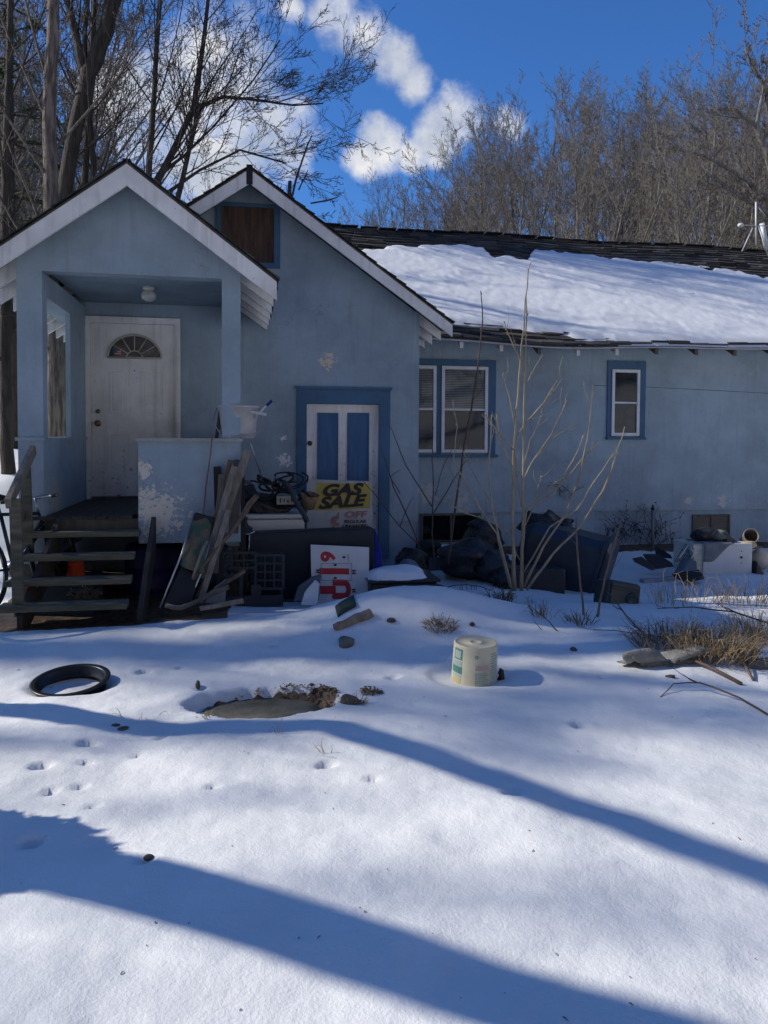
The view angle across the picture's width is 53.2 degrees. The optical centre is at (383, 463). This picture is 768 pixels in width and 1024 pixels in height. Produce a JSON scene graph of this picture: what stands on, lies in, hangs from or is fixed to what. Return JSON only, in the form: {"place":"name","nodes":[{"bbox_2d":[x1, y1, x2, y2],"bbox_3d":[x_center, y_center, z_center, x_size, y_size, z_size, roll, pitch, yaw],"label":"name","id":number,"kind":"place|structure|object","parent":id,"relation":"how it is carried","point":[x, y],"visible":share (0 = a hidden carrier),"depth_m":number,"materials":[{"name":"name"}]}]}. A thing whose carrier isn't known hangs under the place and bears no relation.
{"place":"outdoors","nodes":[
{"label":"outdoors","id":0,"kind":"place"},
{"bbox_2d":[0,449,767,1023],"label":"ground","id":1,"kind":"structure","parent":0,"point":[420,807],"depth_m":3.19,"materials":[{"name":"snow"}]},
{"bbox_2d":[0,493,75,603],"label":"bicycle","id":2,"kind":"object","parent":1,"relation":"on","point":[6,564],"visible":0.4,"depth_m":6.34,"materials":[{"name":"black metal"}]},
{"bbox_2d":[0,0,89,474],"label":"bare tree","id":3,"kind":"object","parent":1,"relation":"on","point":[7,461],"visible":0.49,"depth_m":11.97,"materials":[{"name":"brown plant"}]},
{"bbox_2d":[0,0,105,448],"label":"bare tree","id":4,"kind":"object","parent":1,"relation":"on","point":[17,41],"visible":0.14,"depth_m":16.81,"materials":[{"name":"brown plant"}]},
{"bbox_2d":[14,571,102,616],"bbox_3d":[-2.898,1.175,6.870,0.650,0.321,0.520,0,2,-11],"label":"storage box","id":5,"kind":"object","parent":1,"relation":"on","point":[55,593],"visible":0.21,"depth_m":6.64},
{"bbox_2d":[29,663,110,696],"bbox_3d":[-1.986,1.413,4.858,0.480,0.157,0.476,0,2,-11],"label":"black ring","id":6,"kind":"object","parent":1,"relation":"on","point":[40,682],"visible":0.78,"depth_m":4.98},
{"bbox_2d":[0,0,150,226],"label":"bare tree","id":7,"kind":"object","parent":1,"relation":"on","point":[21,46],"visible":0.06,"depth_m":25.69,"materials":[{"name":"brown plant"}]},
{"bbox_2d":[0,445,155,629],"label":"wooden steps","id":8,"kind":"structure","parent":1,"relation":"on","point":[28,605],"depth_m":6.33,"materials":[{"name":"grey wood"}]},
{"bbox_2d":[0,0,157,222],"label":"bare tree","id":9,"kind":"object","parent":1,"relation":"on","point":[20,96],"visible":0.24,"depth_m":20.49,"materials":[{"name":"brown plant"}]},
{"bbox_2d":[0,0,181,217],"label":"bare tree","id":10,"kind":"object","parent":1,"relation":"on","point":[114,49],"visible":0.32,"depth_m":23.82,"materials":[{"name":"brown plant"}]},
{"bbox_2d":[12,0,170,186],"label":"bare tree","id":11,"kind":"object","parent":1,"relation":"on","point":[88,135],"visible":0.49,"depth_m":15.38,"materials":[{"name":"brown plant"}]},
{"bbox_2d":[0,0,191,436],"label":"bare tree","id":12,"kind":"object","parent":1,"relation":"on","point":[56,369],"visible":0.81,"depth_m":11.08,"materials":[{"name":"brown plant"}]},
{"bbox_2d":[1,0,210,200],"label":"bare tree","id":13,"kind":"object","parent":1,"relation":"on","point":[96,55],"visible":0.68,"depth_m":14.37,"materials":[{"name":"brown plant"}]},
{"bbox_2d":[59,0,201,180],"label":"bare tree","id":14,"kind":"object","parent":1,"relation":"on","point":[132,135],"visible":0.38,"depth_m":22.87,"materials":[{"name":"brown plant"}]},
{"bbox_2d":[74,0,257,184],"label":"bare tree","id":15,"kind":"object","parent":1,"relation":"on","point":[150,147],"visible":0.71,"depth_m":14.19,"materials":[{"name":"brown plant"}]},
{"bbox_2d":[159,512,213,607],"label":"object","id":16,"kind":"object","parent":1,"relation":"on","point":[185,584],"visible":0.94,"depth_m":6.53,"materials":[{"name":"wood"}]},
{"bbox_2d":[193,494,258,579],"bbox_3d":[-1.386,0.635,6.724,0.676,0.715,0.062,-1,3,-43],"label":"plank","id":17,"kind":"object","parent":16,"relation":"on","point":[251,502],"visible":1,"depth_m":6.77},
{"bbox_2d":[165,584,228,610],"bbox_3d":[-1.545,1.113,6.358,0.548,0.172,0.064,-1,2,-33],"label":"branch","id":18,"kind":"object","parent":1,"relation":"on","point":[199,599],"visible":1,"depth_m":6.35,"materials":[{"name":"brown wood"}]},
{"bbox_2d":[195,532,226,597],"bbox_3d":[-1.501,0.886,6.704,0.048,0.532,0.448,1,2,25],"label":"plank","id":19,"kind":"object","parent":1,"relation":"on","point":[200,587],"visible":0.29,"depth_m":6.59,"materials":[{"name":"brown wood"}]},
{"bbox_2d":[200,466,237,578],"bbox_3d":[-1.460,0.512,6.774,0.059,0.974,0.464,2,2,31],"label":"plank","id":20,"kind":"object","parent":19,"relation":"on","point":[224,502],"visible":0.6,"depth_m":6.79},
{"bbox_2d":[213,474,224,572],"bbox_3d":[-1.482,0.537,6.858,0.063,0.872,0.228,1,2,8],"label":"plank","id":21,"kind":"object","parent":19,"relation":"on","point":[221,485],"visible":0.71,"depth_m":6.89,"materials":[{"name":"brown wood"}]},
{"bbox_2d":[226,449,251,509],"bbox_3d":[-1.337,0.165,6.963,0.062,0.586,0.318,2,3,41],"label":"plank","id":22,"kind":"object","parent":21,"relation":"on","point":[243,462],"visible":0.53,"depth_m":6.97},
{"bbox_2d":[192,544,234,587],"bbox_3d":[-1.599,0.953,7.168,0.436,0.474,0.424,0,2,-11],"label":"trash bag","id":23,"kind":"object","parent":1,"relation":"on","point":[228,572],"visible":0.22,"depth_m":7.08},
{"bbox_2d":[199,509,230,603],"bbox_3d":[-1.464,0.796,6.626,0.049,0.776,0.417,1,2,27],"label":"plank","id":24,"kind":"object","parent":1,"relation":"on","point":[211,565],"visible":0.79,"depth_m":6.62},
{"bbox_2d":[213,467,223,584],"bbox_3d":[-1.505,0.665,6.996,0.071,1.270,0.186,0,2,-23],"label":"plank","id":25,"kind":"object","parent":1,"relation":"on","point":[220,573],"visible":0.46,"depth_m":6.98,"materials":[{"name":"brown wood"}]},
{"bbox_2d":[239,477,246,595],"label":"plank","id":26,"kind":"object","parent":1,"relation":"on","point":[242,543],"visible":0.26,"depth_m":7.23,"materials":[{"name":"brown wood"}]},
{"bbox_2d":[223,551,284,606],"bbox_3d":[-1.252,1.073,7.251,0.603,0.523,0.348,0,2,-11],"label":"plastic crate","id":27,"kind":"object","parent":1,"relation":"on","point":[255,598],"visible":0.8,"depth_m":7.12,"materials":[{"name":"plastic"}]},
{"bbox_2d":[200,698,320,718],"bbox_3d":[-0.737,1.544,4.578,0.750,0.120,0.750,0,2,-11],"label":"stone cover","id":28,"kind":"object","parent":1,"relation":"on","point":[268,708],"visible":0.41,"depth_m":4.64,"materials":[{"name":"stone"}]},
{"bbox_2d":[142,0,400,218],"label":"bare tree","id":29,"kind":"object","parent":1,"relation":"on","point":[196,110],"visible":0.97,"depth_m":14.40,"materials":[{"name":"brown plant"}]},
{"bbox_2d":[239,509,304,589],"bbox_3d":[-1.218,0.933,8.305,0.685,0.824,0.622,0,2,-11],"label":"freezer","id":30,"kind":"object","parent":1,"relation":"on","point":[292,519],"visible":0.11,"depth_m":8.01,"materials":[{"name":"white metal"}]},
{"bbox_2d":[245,492,294,513],"bbox_3d":[-1.280,0.446,8.253,0.731,0.265,0.443,0,2,-11],"label":"trash bag","id":31,"kind":"object","parent":30,"relation":"on","point":[261,506],"visible":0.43,"depth_m":8.09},
{"bbox_2d":[245,472,311,507],"bbox_3d":[-1.111,0.275,8.100,0.721,0.393,0.352,0,2,-11],"label":"hose tangle","id":32,"kind":"object","parent":31,"relation":"on","point":[277,489],"visible":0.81,"depth_m":8.09,"materials":[{"name":"black rubber"}]},
{"bbox_2d":[235,683,380,708],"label":"leaf litter","id":33,"kind":"object","parent":1,"relation":"on","point":[365,689],"visible":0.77,"depth_m":4.81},
{"bbox_2d":[249,526,373,598],"bbox_3d":[-0.745,1.024,7.889,1.265,0.716,0.260,0,2,-11],"label":"fallen cabinet","id":34,"kind":"object","parent":1,"relation":"on","point":[293,546],"visible":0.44,"depth_m":7.73,"materials":[{"name":"black laminate"}]},
{"bbox_2d":[308,479,372,527],"bbox_3d":[-0.499,0.496,8.818,0.749,0.629,0.047,0,2,-11],"label":"fuel sale sign","id":35,"kind":"object","parent":34,"relation":"on","point":[342,503],"visible":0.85,"depth_m":8.82,"materials":[{"name":"yellow paint"}]},
{"bbox_2d":[311,545,368,602],"bbox_3d":[-0.426,1.110,7.550,0.582,0.617,0.152,0,2,-11],"label":"price sign","id":36,"kind":"object","parent":1,"relation":"on","point":[343,571],"visible":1,"depth_m":7.55,"materials":[{"name":"white paint"}]},
{"bbox_2d":[333,609,373,630],"bbox_3d":[-0.235,1.188,5.831,0.327,0.140,0.075,-1,2,-28],"label":"log","id":37,"kind":"object","parent":1,"relation":"on","point":[362,616],"visible":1,"depth_m":5.81,"materials":[{"name":"wood"}]},
{"bbox_2d":[357,159,401,227],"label":"bare tree","id":38,"kind":"object","parent":1,"relation":"on","point":[379,212],"visible":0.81,"depth_m":72.88,"materials":[{"name":"brown plant"}]},
{"bbox_2d":[0,158,767,595],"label":"house","id":39,"kind":"structure","parent":1,"relation":"on","point":[166,314],"depth_m":9.16,"materials":[{"name":"paint"}]},
{"bbox_2d":[91,323,175,495],"bbox_3d":[-2.867,-0.608,8.776,0.924,1.968,0.057,0,2,-11],"label":"front door","id":40,"kind":"structure","parent":39,"relation":"in","point":[133,365],"depth_m":8.78,"materials":[{"name":"white wood"}]},
{"bbox_2d":[228,460,241,533],"bbox_3d":[-1.358,0.303,7.035,0.088,0.674,0.163,1,2,15],"label":"plank","id":41,"kind":"object","parent":39,"relation":"attached to","point":[234,514],"visible":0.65,"depth_m":7.01,"materials":[{"name":"brown wood"}]},
{"bbox_2d":[212,405,262,437],"bbox_3d":[-1.368,-0.393,7.274,0.427,0.305,0.397,1,2,15],"label":"pail","id":42,"kind":"object","parent":39,"relation":"on","point":[248,424],"visible":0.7,"depth_m":7.15,"materials":[{"name":"white plastic"}]},
{"bbox_2d":[307,404,377,536],"bbox_3d":[-0.507,0.227,9.337,0.883,1.888,0.085,0,2,-11],"label":"side door","id":43,"kind":"structure","parent":39,"relation":"in","point":[342,439],"depth_m":9.32,"materials":[{"name":"blue paint"}]},
{"bbox_2d":[420,513,480,541],"bbox_3d":[0.951,0.915,10.925,0.879,0.411,0.040,0,2,-11],"label":"basement window","id":44,"kind":"structure","parent":39,"relation":"in","point":[442,522],"depth_m":10.91,"materials":[{"name":"black glass"}]},
{"bbox_2d":[418,358,497,457],"bbox_3d":[0.739,-0.776,10.768,1.801,1.384,0.068,0,2,-11],"label":"double window","id":45,"kind":"structure","parent":39,"relation":"in","point":[439,385],"depth_m":10.83,"materials":[{"name":"glass"}]},
{"bbox_2d":[362,244,767,347],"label":"roof snow","id":46,"kind":"structure","parent":39,"relation":"on","point":[586,297],"depth_m":12.16,"materials":[{"name":"snow"}]},
{"bbox_2d":[606,361,646,439],"bbox_3d":[3.575,-0.930,11.299,0.626,1.156,0.058,0,2,-11],"label":"narrow window","id":47,"kind":"structure","parent":39,"relation":"in","point":[626,395],"depth_m":11.31,"materials":[{"name":"blue paint"}]},
{"bbox_2d":[597,500,683,544],"bbox_3d":[3.810,0.909,11.383,1.457,0.729,0.114,0,2,-11],"label":"dead vine","id":48,"kind":"object","parent":39,"relation":"attached to","point":[639,531],"visible":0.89,"depth_m":11.40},
{"bbox_2d":[692,514,729,535],"bbox_3d":[4.980,0.986,11.681,0.628,0.418,0.040,0,2,-11],"label":"basement window","id":49,"kind":"structure","parent":39,"relation":"in","point":[718,521],"depth_m":11.68,"materials":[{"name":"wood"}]},
{"bbox_2d":[737,202,767,255],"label":"roof aerial","id":50,"kind":"object","parent":39,"relation":"on","point":[762,229],"visible":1,"depth_m":15.16,"materials":[{"name":"white metal"}]},
{"bbox_2d":[365,571,440,590],"bbox_3d":[0.164,1.264,7.670,0.714,0.283,0.480,0,2,-11],"label":"black tub","id":51,"kind":"object","parent":1,"relation":"on","point":[431,579],"visible":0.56,"depth_m":7.46,"materials":[{"name":"plastic"}]},
{"bbox_2d":[365,564,426,580],"bbox_3d":[0.118,1.070,7.614,0.608,0.118,0.398,0,2,-11],"label":"snow cap","id":52,"kind":"object","parent":51,"relation":"on","point":[402,572],"visible":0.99,"depth_m":7.47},
{"bbox_2d":[395,547,428,567],"bbox_3d":[0.312,1.091,8.848,0.425,0.261,0.461,0,2,-11],"label":"rubbish heap","id":53,"kind":"object","parent":1,"relation":"on","point":[409,553],"visible":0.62,"depth_m":8.69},
{"bbox_2d":[363,427,464,569],"bbox_3d":[0.341,0.384,8.324,1.152,1.568,0.024,0,2,-11],"label":"thin bush","id":54,"kind":"object","parent":1,"relation":"on","point":[416,541],"visible":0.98,"depth_m":8.33,"materials":[{"name":"brown plant"}]},
{"bbox_2d":[417,137,490,233],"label":"bare tree","id":55,"kind":"object","parent":1,"relation":"on","point":[455,214],"visible":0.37,"depth_m":26.29,"materials":[{"name":"brown plant"}]},
{"bbox_2d":[400,154,520,231],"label":"bare tree","id":56,"kind":"object","parent":1,"relation":"on","point":[471,176],"visible":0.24,"depth_m":41.68,"materials":[{"name":"brown plant"}]},
{"bbox_2d":[447,291,483,563],"bbox_3d":[0.900,-0.387,8.305,0.426,2.958,0.100,0,2,-23],"label":"whip shoot","id":57,"kind":"object","parent":1,"relation":"on","point":[454,513],"visible":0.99,"depth_m":8.29,"materials":[{"name":"brown plant"}]},
{"bbox_2d":[394,120,538,234],"bbox_3d":[3.961,-7.982,36.467,7.179,15.031,5.915,0,2,-13],"label":"bare tree","id":58,"kind":"object","parent":1,"relation":"on","point":[489,194],"visible":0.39,"depth_m":35.43,"materials":[{"name":"brown plant"}]},
{"bbox_2d":[436,537,496,578],"bbox_3d":[0.962,1.095,8.864,0.721,0.492,0.638,0,2,-11],"label":"trash bag","id":59,"kind":"object","parent":1,"relation":"on","point":[467,554],"visible":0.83,"depth_m":8.66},
{"bbox_2d":[451,635,497,686],"bbox_3d":[0.596,1.316,5.068,0.310,0.301,0.312,0,2,-11],"label":"paint bucket","id":60,"kind":"object","parent":1,"relation":"on","point":[474,662],"visible":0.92,"depth_m":4.95,"materials":[{"name":"plastic"}]},
{"bbox_2d":[428,104,535,233],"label":"bare tree","id":61,"kind":"object","parent":1,"relation":"on","point":[450,138],"visible":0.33,"depth_m":63.63,"materials":[{"name":"brown plant"}]},
{"bbox_2d":[462,518,504,550],"bbox_3d":[1.206,0.940,9.335,0.520,0.545,0.495,2,3,45],"label":"trash bag","id":62,"kind":"object","parent":1,"relation":"on","point":[482,529],"visible":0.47,"depth_m":9.16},
{"bbox_2d":[436,108,538,234],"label":"bare tree","id":63,"kind":"object","parent":1,"relation":"on","point":[478,130],"visible":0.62,"depth_m":42.30,"materials":[{"name":"brown plant"}]},
{"bbox_2d":[473,550,511,582],"bbox_3d":[1.223,1.174,8.747,0.505,0.404,0.547,0,2,-11],"label":"trash bag","id":64,"kind":"object","parent":1,"relation":"on","point":[488,563],"visible":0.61,"depth_m":8.53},
{"bbox_2d":[436,110,569,235],"bbox_3d":[6.225,-10.196,40.776,5.836,17.011,9.198,-1,2,-33],"label":"bare tree","id":65,"kind":"object","parent":1,"relation":"on","point":[523,186],"visible":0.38,"depth_m":39.82,"materials":[{"name":"brown plant"}]},
{"bbox_2d":[492,109,545,232],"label":"bare tree","id":66,"kind":"object","parent":1,"relation":"on","point":[514,163],"visible":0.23,"depth_m":55.52,"materials":[{"name":"brown plant"}]},
{"bbox_2d":[461,55,599,237],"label":"bare tree","id":67,"kind":"object","parent":1,"relation":"on","point":[511,204],"visible":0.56,"depth_m":49.29,"materials":[{"name":"brown plant"}]},
{"bbox_2d":[443,262,624,590],"bbox_3d":[1.378,-0.345,7.296,1.739,3.203,0.691,0,2,-11],"label":"sapling","id":68,"kind":"object","parent":1,"relation":"on","point":[522,584],"visible":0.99,"depth_m":7.44,"materials":[{"name":"brown plant"}]},
{"bbox_2d":[510,564,564,593],"bbox_3d":[1.662,1.314,8.578,0.638,0.318,0.350,0,2,-11],"label":"black crate","id":69,"kind":"object","parent":1,"relation":"on","point":[550,577],"visible":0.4,"depth_m":8.43,"materials":[{"name":"plastic"}]},
{"bbox_2d":[486,99,594,239],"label":"bare tree","id":70,"kind":"object","parent":1,"relation":"on","point":[553,189],"visible":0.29,"depth_m":55.07,"materials":[{"name":"brown plant"}]},
{"bbox_2d":[498,110,613,238],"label":"bare tree","id":71,"kind":"object","parent":1,"relation":"on","point":[540,173],"visible":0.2,"depth_m":67.65,"materials":[{"name":"brown plant"}]},
{"bbox_2d":[520,133,610,240],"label":"bare tree","id":72,"kind":"object","parent":1,"relation":"on","point":[559,173],"visible":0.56,"depth_m":30.78,"materials":[{"name":"brown plant"}]},
{"bbox_2d":[519,72,612,240],"bbox_3d":[6.081,-5.233,23.532,3.382,12.956,2.920,2,3,43],"label":"bare tree","id":73,"kind":"object","parent":1,"relation":"on","point":[579,213],"visible":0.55,"depth_m":23.20,"materials":[{"name":"brown plant"}]},
{"bbox_2d":[516,521,619,593],"bbox_3d":[2.146,1.185,9.131,1.220,0.953,0.760,1,2,25],"label":"wheeled bin","id":74,"kind":"object","parent":1,"relation":"on","point":[594,550],"visible":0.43,"depth_m":8.79,"materials":[{"name":"blue plastic"}]},
{"bbox_2d":[516,509,573,530],"bbox_3d":[2.002,0.775,9.518,0.734,0.435,0.573,0,2,-11],"label":"trash bag","id":75,"kind":"object","parent":74,"relation":"on","point":[549,516],"visible":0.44,"depth_m":9.39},
{"bbox_2d":[526,80,631,234],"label":"bare tree","id":76,"kind":"object","parent":1,"relation":"on","point":[577,140],"visible":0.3,"depth_m":57.65,"materials":[{"name":"brown plant"}]},
{"bbox_2d":[524,66,649,241],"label":"bare tree","id":77,"kind":"object","parent":1,"relation":"on","point":[574,145],"visible":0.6,"depth_m":41.53,"materials":[{"name":"brown plant"}]},
{"bbox_2d":[554,91,650,239],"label":"bare tree","id":78,"kind":"object","parent":1,"relation":"on","point":[586,152],"visible":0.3,"depth_m":55.59,"materials":[{"name":"brown plant"}]},
{"bbox_2d":[570,78,640,240],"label":"bare tree","id":79,"kind":"object","parent":1,"relation":"on","point":[595,164],"visible":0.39,"depth_m":45.13,"materials":[{"name":"brown plant"}]},
{"bbox_2d":[574,69,643,241],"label":"bare tree","id":80,"kind":"object","parent":1,"relation":"on","point":[619,139],"visible":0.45,"depth_m":44.27,"materials":[{"name":"brown plant"}]},
{"bbox_2d":[593,579,640,603],"bbox_3d":[2.262,1.284,7.423,0.420,0.359,0.298,0,2,-19],"label":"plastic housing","id":81,"kind":"object","parent":1,"relation":"on","point":[620,592],"visible":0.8,"depth_m":7.32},
{"bbox_2d":[559,99,697,241],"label":"bare tree","id":82,"kind":"object","parent":1,"relation":"on","point":[612,202],"visible":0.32,"depth_m":44.39,"materials":[{"name":"brown plant"}]},
{"bbox_2d":[574,60,685,241],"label":"bare tree","id":83,"kind":"object","parent":1,"relation":"on","point":[628,128],"visible":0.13,"depth_m":48.50,"materials":[{"name":"brown plant"}]},
{"bbox_2d":[582,98,700,242],"bbox_3d":[9.916,-7.026,31.460,5.007,15.353,8.124,1,2,13],"label":"bare tree","id":84,"kind":"object","parent":1,"relation":"on","point":[648,228],"visible":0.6,"depth_m":30.88,"materials":[{"name":"brown plant"}]},
{"bbox_2d":[617,66,680,240],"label":"bare tree","id":85,"kind":"object","parent":1,"relation":"on","point":[646,78],"visible":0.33,"depth_m":53.11,"materials":[{"name":"brown plant"}]},
{"bbox_2d":[598,83,722,244],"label":"bare tree","id":86,"kind":"object","parent":1,"relation":"on","point":[651,115],"visible":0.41,"depth_m":42.89,"materials":[{"name":"brown plant"}]},
{"bbox_2d":[612,136,714,244],"bbox_3d":[9.312,-4.751,25.853,3.332,11.924,3.041,2,2,36],"label":"bare tree","id":87,"kind":"object","parent":1,"relation":"on","point":[676,207],"visible":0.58,"depth_m":25.38,"materials":[{"name":"brown plant"}]},
{"bbox_2d":[617,644,715,667],"bbox_3d":[1.941,1.352,5.300,0.695,0.206,0.228,0,2,-11],"label":"flat rock","id":88,"kind":"object","parent":1,"relation":"on","point":[647,657],"visible":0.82,"depth_m":5.21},
{"bbox_2d":[626,39,714,242],"bbox_3d":[12.602,-9.567,35.669,4.275,18.971,4.952,1,2,7],"label":"bare tree","id":89,"kind":"object","parent":1,"relation":"on","point":[669,136],"visible":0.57,"depth_m":34.99,"materials":[{"name":"brown plant"}]},
{"bbox_2d":[618,613,727,650],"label":"dry grass","id":90,"kind":"structure","parent":1,"relation":"on","point":[645,644],"depth_m":5.61,"materials":[{"name":"brown plant"}]},
{"bbox_2d":[604,589,742,684],"bbox_3d":[2.016,1.270,6.155,0.376,0.197,2.598,0,2,-4],"label":"fallen branch","id":91,"kind":"object","parent":1,"relation":"on","point":[724,674],"visible":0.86,"depth_m":5.22,"materials":[{"name":"wood"}]},
{"bbox_2d":[621,77,767,248],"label":"bare tree","id":92,"kind":"object","parent":1,"relation":"on","point":[722,132],"visible":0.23,"depth_m":35.22,"materials":[{"name":"brown plant"}]},
{"bbox_2d":[646,1,767,248],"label":"bare tree","id":93,"kind":"object","parent":1,"relation":"on","point":[712,167],"visible":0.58,"depth_m":29.57,"materials":[{"name":"brown plant"}]},
{"bbox_2d":[649,609,767,667],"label":"dry grass","id":94,"kind":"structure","parent":1,"relation":"on","point":[752,649],"depth_m":5.35,"materials":[{"name":"plant"}]},
{"bbox_2d":[652,37,765,248],"bbox_3d":[18.796,-11.771,40.313,10.406,21.788,8.574,1,2,30],"label":"bare tree","id":95,"kind":"object","parent":1,"relation":"on","point":[707,128],"visible":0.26,"depth_m":39.71,"materials":[{"name":"brown plant"}]},
{"bbox_2d":[650,37,767,248],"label":"bare tree","id":96,"kind":"object","parent":1,"relation":"on","point":[668,92],"visible":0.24,"depth_m":39.93,"materials":[{"name":"brown plant"}]},
{"bbox_2d":[655,108,767,246],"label":"bare tree","id":97,"kind":"object","parent":1,"relation":"on","point":[735,215],"visible":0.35,"depth_m":27.09,"materials":[{"name":"brown plant"}]},
{"bbox_2d":[657,0,767,214],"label":"bare tree","id":98,"kind":"object","parent":1,"relation":"on","point":[762,142],"visible":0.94,"depth_m":26.27,"materials":[{"name":"brown plant"}]},
{"bbox_2d":[673,538,751,573],"bbox_3d":[4.309,1.229,10.077,0.787,0.428,0.557,0,2,-7],"label":"washing machine","id":99,"kind":"object","parent":1,"relation":"on","point":[735,557],"visible":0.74,"depth_m":9.82,"materials":[{"name":"white metal"}]},
{"bbox_2d":[687,539,733,561],"bbox_3d":[4.242,1.124,9.987,0.420,0.247,0.457,0,2,-11],"label":"grey cloth","id":100,"kind":"object","parent":99,"relation":"on","point":[713,550],"visible":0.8,"depth_m":9.77,"materials":[{"name":"fabric"}]},
{"bbox_2d":[660,104,767,248],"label":"bare tree","id":101,"kind":"object","parent":1,"relation":"on","point":[721,189],"visible":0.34,"depth_m":32.78,"materials":[{"name":"brown plant"}]},
{"bbox_2d":[698,12,767,248],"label":"bare tree","id":102,"kind":"object","parent":1,"relation":"on","point":[755,112],"visible":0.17,"depth_m":37.03,"materials":[{"name":"brown plant"}]},
{"bbox_2d":[699,86,767,248],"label":"bare tree","id":103,"kind":"object","parent":1,"relation":"on","point":[744,194],"visible":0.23,"depth_m":39.17,"materials":[{"name":"brown plant"}]},
{"bbox_2d":[700,599,767,646],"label":"dry grass","id":104,"kind":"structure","parent":1,"relation":"on","point":[749,628],"depth_m":6.01,"materials":[{"name":"plant"}]},
{"bbox_2d":[707,39,767,215],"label":"bare tree","id":105,"kind":"object","parent":1,"relation":"on","point":[744,82],"visible":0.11,"depth_m":65.60,"materials":[{"name":"brown plant"}]},
{"bbox_2d":[0,0,767,243],"label":"sky","id":106,"kind":"structure","parent":0,"point":[431,54],"materials":[{"name":"blue"}]},
{"bbox_2d":[646,569,753,611],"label":"dry grass","id":107,"kind":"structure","parent":0,"point":[673,597],"depth_m":7.34,"materials":[{"name":"plant"}]},
{"bbox_2d":[708,574,767,608],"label":"dry grass","id":108,"kind":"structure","parent":0,"point":[757,597],"depth_m":7.34,"materials":[{"name":"brown plant"}]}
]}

